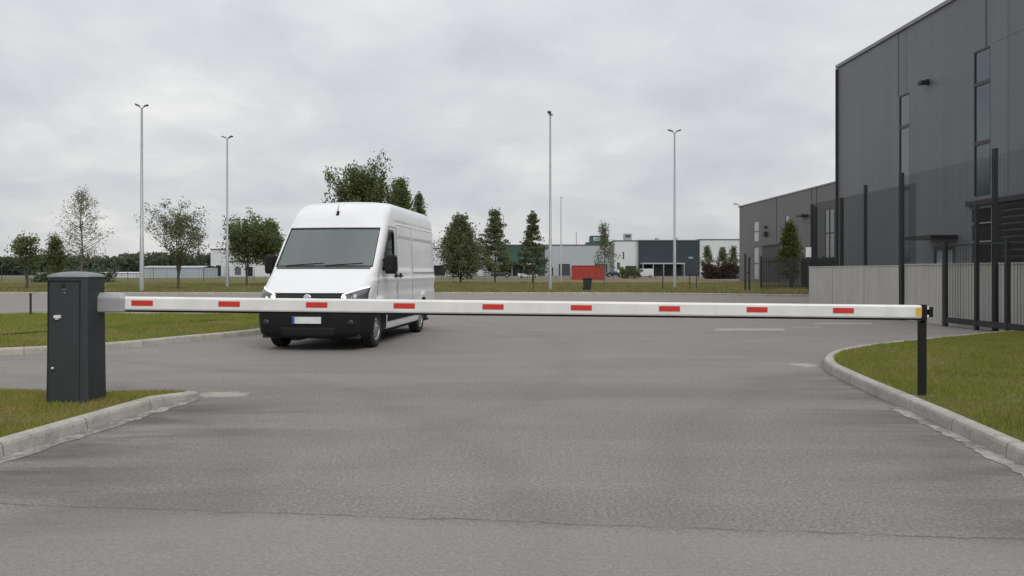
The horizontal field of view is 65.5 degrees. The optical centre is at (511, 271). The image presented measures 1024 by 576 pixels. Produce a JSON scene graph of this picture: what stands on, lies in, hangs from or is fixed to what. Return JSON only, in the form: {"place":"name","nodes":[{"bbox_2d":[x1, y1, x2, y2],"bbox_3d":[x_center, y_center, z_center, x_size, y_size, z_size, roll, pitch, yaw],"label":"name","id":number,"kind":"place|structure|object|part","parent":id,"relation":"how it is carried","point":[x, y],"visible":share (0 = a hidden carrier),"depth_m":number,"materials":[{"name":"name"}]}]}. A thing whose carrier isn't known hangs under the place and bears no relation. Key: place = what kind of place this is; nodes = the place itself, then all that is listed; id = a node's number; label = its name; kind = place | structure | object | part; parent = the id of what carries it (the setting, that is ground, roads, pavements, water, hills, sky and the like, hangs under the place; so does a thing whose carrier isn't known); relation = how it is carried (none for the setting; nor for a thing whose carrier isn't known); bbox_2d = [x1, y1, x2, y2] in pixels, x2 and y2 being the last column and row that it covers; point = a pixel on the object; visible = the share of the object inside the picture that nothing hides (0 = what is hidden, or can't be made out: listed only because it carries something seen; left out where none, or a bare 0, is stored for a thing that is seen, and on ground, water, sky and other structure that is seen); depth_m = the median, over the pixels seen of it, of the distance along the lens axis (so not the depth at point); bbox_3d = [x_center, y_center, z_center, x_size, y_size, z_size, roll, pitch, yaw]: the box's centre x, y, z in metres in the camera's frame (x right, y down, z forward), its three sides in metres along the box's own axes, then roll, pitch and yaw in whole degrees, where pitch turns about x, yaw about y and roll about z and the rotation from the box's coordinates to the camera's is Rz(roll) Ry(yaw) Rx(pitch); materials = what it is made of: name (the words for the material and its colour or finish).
{"place":"outdoors","nodes":[
{"label":"outdoors","id":0,"kind":"place"},
{"bbox_2d":[0,386,185,436],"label":"lawn","id":1,"kind":"structure","parent":0,"point":[3,420],"depth_m":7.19,"materials":[{"name":"plant"}]},
{"bbox_2d":[45,271,932,403],"bbox_3d":[-0.128,0.659,7.985,8.899,1.312,0.376,0,0,-1],"label":"parking barrier","id":2,"kind":"object","parent":1,"relation":"on","point":[79,304],"visible":0.99,"depth_m":8.02,"materials":[{"name":"metal"}]},
{"bbox_2d":[0,312,259,347],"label":"lawn","id":3,"kind":"structure","parent":0,"point":[45,338],"depth_m":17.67,"materials":[{"name":"plant"}]},
{"bbox_2d":[29,293,31,314],"bbox_3d":[-14.269,0.980,23.600,0.060,0.640,0.060,0,0,0],"label":"marker post","id":4,"kind":"object","parent":3,"relation":"on","point":[30,303],"visible":0.86,"depth_m":23.58,"materials":[{"name":"grey metal"}]},
{"bbox_2d":[0,276,738,280],"bbox_3d":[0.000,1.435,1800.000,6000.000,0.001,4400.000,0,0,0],"label":"ground","id":5,"kind":"structure","parent":0,"point":[489,277],"depth_m":180.16,"materials":[{"name":"green plant"}]},
{"bbox_2d":[37,272,138,277],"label":"greenhouse","id":6,"kind":"object","parent":5,"relation":"on","point":[129,273],"visible":0.16,"depth_m":178.00,"materials":[{"name":"glass"}]},
{"bbox_2d":[0,250,210,274],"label":"forest","id":7,"kind":"object","parent":5,"relation":"on","point":[150,259],"visible":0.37,"depth_m":286.64,"materials":[{"name":"green plant"}]},
{"bbox_2d":[144,266,217,277],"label":"greenhouse","id":8,"kind":"object","parent":5,"relation":"on","point":[183,271],"visible":0.61,"depth_m":170.00,"materials":[{"name":"glass"}]},
{"bbox_2d":[210,249,261,274],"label":"hall","id":9,"kind":"structure","parent":5,"relation":"on","point":[217,259],"depth_m":215.00,"materials":[{"name":"white metal"}]},
{"bbox_2d":[229,261,269,276],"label":"shed","id":10,"kind":"structure","parent":5,"relation":"on","point":[257,270],"depth_m":212.00,"materials":[{"name":"white metal"}]},
{"bbox_2d":[235,268,240,274],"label":"window","id":11,"kind":"structure","parent":10,"relation":"in","point":[236,271],"depth_m":212.22,"materials":[{"name":"grey glass"}]},
{"bbox_2d":[248,268,252,274],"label":"door","id":12,"kind":"structure","parent":10,"relation":"in","point":[250,270],"depth_m":212.22,"materials":[{"name":"grey metal"}]},
{"bbox_2d":[433,248,497,275],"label":"shed","id":13,"kind":"structure","parent":5,"relation":"on","point":[437,266],"depth_m":242.00,"materials":[{"name":"white metal"}]},
{"bbox_2d":[434,265,444,275],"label":"door","id":14,"kind":"structure","parent":13,"relation":"in","point":[436,267],"depth_m":242.19,"materials":[{"name":"grey metal"}]},
{"bbox_2d":[491,271,510,276],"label":"parked car","id":15,"kind":"object","parent":5,"relation":"on","point":[502,273],"visible":0.54,"depth_m":179.09,"materials":[{"name":"paint"}]},
{"bbox_2d":[488,244,544,275],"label":"shed","id":16,"kind":"structure","parent":5,"relation":"on","point":[515,248],"depth_m":240.00,"materials":[{"name":"teal metal"}]},
{"bbox_2d":[606,271,619,276],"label":"parked car","id":17,"kind":"object","parent":5,"relation":"on","point":[612,272],"visible":0.53,"depth_m":199.06,"materials":[{"name":"paint"}]},
{"bbox_2d":[610,234,638,275],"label":"office block","id":18,"kind":"structure","parent":5,"relation":"on","point":[627,247],"depth_m":238.00,"materials":[{"name":"white metal"}]},
{"bbox_2d":[619,266,640,278],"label":"bush","id":19,"kind":"object","parent":5,"relation":"on","point":[627,271],"visible":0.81,"depth_m":149.38,"materials":[{"name":"green plant"}]},
{"bbox_2d":[637,269,652,276],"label":"parked van","id":20,"kind":"object","parent":5,"relation":"on","point":[645,271],"visible":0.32,"depth_m":184.02,"materials":[{"name":"white paint"}]},
{"bbox_2d":[638,238,699,275],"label":"hall","id":21,"kind":"structure","parent":5,"relation":"on","point":[656,254],"depth_m":237.00,"materials":[{"name":"teal metal"}]},
{"bbox_2d":[656,265,664,275],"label":"door","id":22,"kind":"structure","parent":21,"relation":"in","point":[657,266],"depth_m":237.21,"materials":[{"name":"black metal"}]},
{"bbox_2d":[676,265,680,275],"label":"door","id":23,"kind":"structure","parent":21,"relation":"in","point":[677,266],"depth_m":237.21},
{"bbox_2d":[696,245,713,277],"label":"tree","id":24,"kind":"object","parent":5,"relation":"on","point":[708,256],"visible":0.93,"depth_m":149.73,"materials":[{"name":"green plant"}]},
{"bbox_2d":[696,239,738,275],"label":"hall","id":25,"kind":"structure","parent":5,"relation":"on","point":[715,244],"depth_m":238.00,"materials":[{"name":"white metal"}]},
{"bbox_2d":[701,262,738,278],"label":"hedge","id":26,"kind":"object","parent":5,"relation":"on","point":[731,268],"visible":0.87,"depth_m":144.36,"materials":[{"name":"brown plant"}]},
{"bbox_2d":[714,247,729,265],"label":"tree","id":27,"kind":"object","parent":5,"relation":"on","point":[722,255],"visible":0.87,"depth_m":149.68,"materials":[{"name":"green plant"}]},
{"bbox_2d":[726,245,738,264],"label":"tree","id":28,"kind":"object","parent":5,"relation":"on","point":[733,255],"visible":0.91,"depth_m":149.72,"materials":[{"name":"green plant"}]},
{"bbox_2d":[733,181,834,283],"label":"warehouse","id":29,"kind":"structure","parent":5,"relation":"on","point":[761,222],"depth_m":91.88,"materials":[{"name":"grey metal cladding"},{"name":"pale glass"}]},
{"bbox_2d":[754,221,758,241],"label":"window","id":30,"kind":"structure","parent":29,"relation":"in","point":[756,223],"depth_m":98.48,"materials":[{"name":"grey glass"}]},
{"bbox_2d":[754,247,758,279],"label":"window","id":31,"kind":"structure","parent":29,"relation":"in","point":[756,249],"depth_m":98.48,"materials":[{"name":"grey glass"}]},
{"bbox_2d":[763,245,779,282],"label":"roller door","id":32,"kind":"structure","parent":29,"relation":"in","point":[768,251],"depth_m":93.53,"materials":[{"name":"grey metal"}]},
{"bbox_2d":[827,208,833,257],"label":"window","id":33,"kind":"structure","parent":29,"relation":"in","point":[830,208],"depth_m":77.01,"materials":[{"name":"grey glass"}]},
{"bbox_2d":[0,279,808,294],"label":"lawn","id":34,"kind":"structure","parent":0,"point":[435,280],"depth_m":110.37,"materials":[{"name":"plant"}]},
{"bbox_2d":[4,231,44,288],"bbox_3d":[-34.196,-0.774,56.178,2.545,4.162,2.718,0,0,-45],"label":"tree","id":35,"kind":"object","parent":34,"relation":"on","point":[21,244],"visible":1,"depth_m":55.90,"materials":[{"name":"green plant"}]},
{"bbox_2d":[40,232,71,273],"bbox_3d":[-34.407,-0.852,60.007,2.050,4.319,2.169,0,0,-15],"label":"tree","id":36,"kind":"object","parent":34,"relation":"on","point":[57,262],"visible":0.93,"depth_m":59.74,"materials":[{"name":"green plant"}]},
{"bbox_2d":[29,266,119,281],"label":"bush","id":37,"kind":"object","parent":34,"relation":"on","point":[42,277],"visible":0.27,"depth_m":91.62,"materials":[{"name":"green plant"}]},
{"bbox_2d":[52,184,114,271],"bbox_3d":[-32.176,-2.641,59.992,4.542,7.893,3.907,0,0,-24],"label":"tree","id":38,"kind":"object","parent":34,"relation":"on","point":[80,202],"visible":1,"depth_m":59.93,"materials":[{"name":"green plant"}]},
{"bbox_2d":[0,267,253,281],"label":"wire fence","id":39,"kind":"object","parent":34,"relation":"on","point":[127,275],"visible":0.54,"depth_m":97.99,"materials":[{"name":"metal"}]},
{"bbox_2d":[135,103,148,289],"bbox_3d":[-23.715,-4.697,51.000,0.788,12.033,0.340,0,0,-18],"label":"street lamp","id":40,"kind":"object","parent":34,"relation":"on","point":[141,276],"visible":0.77,"depth_m":50.92,"materials":[{"name":"metal"}]},
{"bbox_2d":[134,196,209,288],"bbox_3d":[-23.531,-2.028,55.877,4.986,6.666,5.558,0,0,0],"label":"tree","id":41,"kind":"object","parent":34,"relation":"on","point":[180,230],"visible":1,"depth_m":55.59,"materials":[{"name":"green plant"}]},
{"bbox_2d":[221,135,232,286],"bbox_3d":[-22.535,-4.697,63.000,0.908,12.034,0.340,0,0,12],"label":"street lamp","id":42,"kind":"object","parent":34,"relation":"on","point":[227,261],"visible":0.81,"depth_m":62.94,"materials":[{"name":"metal"}]},
{"bbox_2d":[216,207,281,285],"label":"tree","id":43,"kind":"object","parent":34,"relation":"on","point":[245,237],"visible":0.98,"depth_m":67.18,"materials":[{"name":"green plant"}]},
{"bbox_2d":[259,217,284,275],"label":"tree","id":44,"kind":"object","parent":34,"relation":"on","point":[277,247],"visible":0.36,"depth_m":69.63,"materials":[{"name":"green plant"}]},
{"bbox_2d":[321,149,409,205],"bbox_3d":[-11.991,-4.171,64.342,6.151,10.952,7.091,0,0,34],"label":"tree","id":45,"kind":"object","parent":34,"relation":"on","point":[361,186],"visible":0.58,"depth_m":63.40,"materials":[{"name":"green plant"}]},
{"bbox_2d":[389,176,417,212],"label":"tree","id":46,"kind":"object","parent":34,"relation":"on","point":[407,205],"visible":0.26,"depth_m":67.63,"materials":[{"name":"green plant"}]},
{"bbox_2d":[413,191,434,260],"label":"tree","id":47,"kind":"object","parent":34,"relation":"on","point":[420,209],"visible":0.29,"depth_m":75.80,"materials":[{"name":"green plant"}]},
{"bbox_2d":[433,212,493,281],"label":"tree","id":48,"kind":"object","parent":34,"relation":"on","point":[460,249],"visible":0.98,"depth_m":92.91,"materials":[{"name":"green plant"}]},
{"bbox_2d":[469,207,517,282],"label":"tree","id":49,"kind":"object","parent":34,"relation":"on","point":[495,224],"visible":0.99,"depth_m":81.59,"materials":[{"name":"green plant"}]},
{"bbox_2d":[514,210,548,282],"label":"tree","id":50,"kind":"object","parent":34,"relation":"on","point":[531,232],"visible":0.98,"depth_m":81.67,"materials":[{"name":"green plant"}]},
{"bbox_2d":[547,111,552,288],"bbox_3d":[2.620,-4.772,54.500,0.340,12.185,1.187,0,0,10],"label":"street lamp","id":51,"kind":"object","parent":34,"relation":"on","point":[550,245],"visible":0.84,"depth_m":54.43,"materials":[{"name":"metal"}]},
{"bbox_2d":[560,197,561,279],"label":"street lamp","id":52,"kind":"object","parent":34,"relation":"on","point":[560,252],"visible":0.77,"depth_m":112.95,"materials":[{"name":"metal"}]},
{"bbox_2d":[582,278,591,289],"bbox_3d":[4.967,0.864,52.520,0.600,0.858,0.640,0,0,0],"label":"waste bin","id":53,"kind":"object","parent":34,"relation":"on","point":[587,282],"visible":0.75,"depth_m":52.27,"materials":[{"name":"green plastic"}]},
{"bbox_2d":[571,265,605,279],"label":"shipping container","id":54,"kind":"object","parent":34,"relation":"on","point":[580,272],"visible":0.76,"depth_m":117.47,"materials":[{"name":"red metal"}]},
{"bbox_2d":[441,268,738,278],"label":"wire fence","id":55,"kind":"object","parent":34,"relation":"on","point":[623,274],"visible":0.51,"depth_m":123.99,"materials":[{"name":"grey metal"}]},
{"bbox_2d":[591,220,621,288],"bbox_3d":[6.597,-1.125,55.386,2.170,4.857,1.768,0,0,14],"label":"tree","id":56,"kind":"object","parent":34,"relation":"on","point":[603,229],"visible":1,"depth_m":55.41,"materials":[{"name":"green plant"}]},
{"bbox_2d":[668,129,680,286],"bbox_3d":[12.458,-4.772,61.000,0.988,12.184,0.340,0,0,-4],"label":"street lamp","id":57,"kind":"object","parent":34,"relation":"on","point":[674,252],"visible":0.83,"depth_m":60.94,"materials":[{"name":"metal"}]},
{"bbox_2d":[744,254,749,290],"bbox_3d":[15.370,0.077,52.000,0.380,2.446,0.100,0,0,0],"label":"marker post","id":58,"kind":"object","parent":34,"relation":"on","point":[745,272],"visible":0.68,"depth_m":51.98,"materials":[{"name":"grey metal"}]},
{"bbox_2d":[767,219,810,284],"bbox_3d":[20.990,-1.324,59.879,3.328,5.261,2.756,0,0,-22],"label":"tree","id":59,"kind":"object","parent":34,"relation":"on","point":[791,243],"visible":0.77,"depth_m":59.68,"materials":[{"name":"green plant"}]},
{"bbox_2d":[760,256,833,288],"bbox_3d":[20.459,0.175,55.085,6.580,2.450,0.210,0,0,0],"label":"bar fence","id":60,"kind":"object","parent":34,"relation":"on","point":[804,272],"visible":0.42,"depth_m":54.99,"materials":[{"name":"grey metal"}]},
{"bbox_2d":[806,247,810,290],"bbox_3d":[18.615,-0.050,50.020,0.340,2.900,0.080,0,0,0],"label":"sign","id":61,"kind":"object","parent":34,"relation":"on","point":[808,252],"visible":0.96,"depth_m":49.98,"materials":[{"name":"grey metal"}]},
{"bbox_2d":[0,0,945,258],"label":"sky","id":62,"kind":"structure","parent":0,"point":[458,95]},
{"bbox_2d":[0,294,1023,575],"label":"road","id":63,"kind":"structure","parent":0,"point":[546,446],"depth_m":5.76,"materials":[{"name":"grey asphalt"}]},
{"bbox_2d":[0,391,198,456],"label":"kerb","id":64,"kind":"structure","parent":63,"relation":"on","point":[24,440],"depth_m":6.96,"materials":[{"name":"concrete"}]},
{"bbox_2d":[0,398,199,463],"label":"gutter","id":65,"kind":"object","parent":63,"relation":"on","point":[33,450],"visible":1,"depth_m":6.86,"materials":[{"name":"concrete"}]},
{"bbox_2d":[0,313,261,355],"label":"kerb","id":66,"kind":"structure","parent":63,"relation":"on","point":[108,345],"depth_m":15.04,"materials":[{"name":"concrete"}]},
{"bbox_2d":[259,202,434,346],"bbox_3d":[-3.235,-0.003,16.801,2.554,2.806,6.033,0,0,6],"label":"delivery van","id":67,"kind":"object","parent":63,"relation":"on","point":[356,250],"visible":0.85,"depth_m":14.95,"materials":[{"name":"white paint"}]},
{"bbox_3d":[-2.401,-0.415,15.390,0.063,0.800,0.986,0,0,6],"label":"side window","id":68,"kind":"part","parent":67,"relation":"part of","materials":[{"name":"black glass"}]},
{"bbox_2d":[0,292,808,296],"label":"kerb","id":69,"kind":"structure","parent":63,"relation":"on","point":[725,294],"depth_m":47.96,"materials":[{"name":"concrete"}]},
{"bbox_2d":[714,328,784,330],"bbox_3d":[5.674,1.395,19.018,1.948,0.001,0.894,0,0,0],"label":"road marking","id":70,"kind":"object","parent":63,"relation":"on","point":[749,329],"visible":1,"depth_m":19.04,"materials":[{"name":"white paint"}]},
{"bbox_2d":[790,327,820,327],"bbox_3d":[7.297,1.395,19.838,0.852,0.001,0.324,0,0,0],"label":"road marking","id":71,"kind":"object","parent":63,"relation":"on","point":[805,327],"visible":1,"depth_m":19.71,"materials":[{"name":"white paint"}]},
{"bbox_2d":[809,265,907,304],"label":"concrete wall","id":72,"kind":"structure","parent":63,"relation":"on","point":[876,284],"depth_m":25.84,"materials":[{"name":"grey concrete"}]},
{"bbox_2d":[812,182,915,265],"bbox_3d":[11.545,-0.706,26.550,0.123,4.212,7.306,0,0,-2],"label":"fence","id":73,"kind":"object","parent":63,"relation":"on","point":[841,225],"visible":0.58,"depth_m":26.55,"materials":[{"name":"grey metal"}]},
{"bbox_2d":[824,331,1023,464],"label":"kerb","id":74,"kind":"structure","parent":63,"relation":"on","point":[1007,446],"depth_m":7.43,"materials":[{"name":"concrete"}]},
{"bbox_2d":[888,407,1023,476],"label":"gutter","id":75,"kind":"object","parent":63,"relation":"on","point":[988,453],"visible":1,"depth_m":6.46,"materials":[{"name":"concrete"}]},
{"bbox_2d":[898,148,1023,330],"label":"fence","id":76,"kind":"object","parent":63,"relation":"on","point":[994,162],"visible":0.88,"depth_m":19.39,"materials":[{"name":"grey metal"}]},
{"bbox_2d":[904,262,1023,330],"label":"concrete wall","id":77,"kind":"structure","parent":63,"relation":"on","point":[922,283],"depth_m":19.95,"materials":[{"name":"grey concrete"}]},
{"bbox_2d":[942,204,1023,330],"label":"metal gate","id":78,"kind":"structure","parent":63,"relation":"on","point":[1006,325],"depth_m":18.86,"materials":[{"name":"grey metal"}]},
{"bbox_2d":[544,236,612,275],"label":"warehouse","id":79,"kind":"structure","parent":0,"point":[578,254],"depth_m":241.00,"materials":[{"name":"grey metal"}]},
{"bbox_2d":[559,264,569,275],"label":"door","id":80,"kind":"structure","parent":79,"relation":"in","point":[565,267],"depth_m":241.18,"materials":[{"name":"grey metal"}]},
{"bbox_2d":[833,330,1023,441],"bbox_3d":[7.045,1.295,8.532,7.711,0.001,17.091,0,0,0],"label":"lawn","id":81,"kind":"structure","parent":0,"point":[950,396],"depth_m":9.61,"materials":[{"name":"plant"}]},
{"bbox_2d":[911,320,936,397],"bbox_3d":[4.255,0.908,8.212,0.283,0.794,0.207,0,0,0],"label":"support post","id":82,"kind":"object","parent":81,"relation":"on","point":[921,357],"visible":0.84,"depth_m":8.19,"materials":[{"name":"black metal"}]},
{"bbox_2d":[835,0,1023,265],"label":"warehouse","id":83,"kind":"structure","parent":0,"point":[939,88],"depth_m":28.54,"materials":[{"name":"grey metal cladding"},{"name":"glass"}]},
{"bbox_2d":[899,92,909,261],"bbox_3d":[15.223,-3.600,30.814,0.060,6.500,0.780,0,0,-2],"label":"window","id":84,"kind":"structure","parent":83,"relation":"in","point":[904,100],"depth_m":30.80,"materials":[{"name":"grey glass"}]},
{"bbox_2d":[933,246,953,263],"bbox_3d":[15.305,0.250,28.156,0.080,2.300,1.300,0,0,-2],"label":"door","id":85,"kind":"structure","parent":83,"relation":"in","point":[938,254],"depth_m":28.39,"materials":[{"name":"grey glass"}]},
{"bbox_2d":[972,207,990,262],"bbox_3d":[15.376,-0.325,26.009,0.080,3.450,1.000,0,0,-2],"label":"door","id":86,"kind":"structure","parent":83,"relation":"in","point":[981,211],"depth_m":25.97,"materials":[{"name":"glass"}]},
{"bbox_2d":[974,46,989,196],"bbox_3d":[15.373,-4.850,25.972,0.060,4.800,0.870,0,0,-2],"label":"window","id":87,"kind":"structure","parent":83,"relation":"in","point":[981,57],"depth_m":26.02,"materials":[{"name":"grey glass"}]}
]}

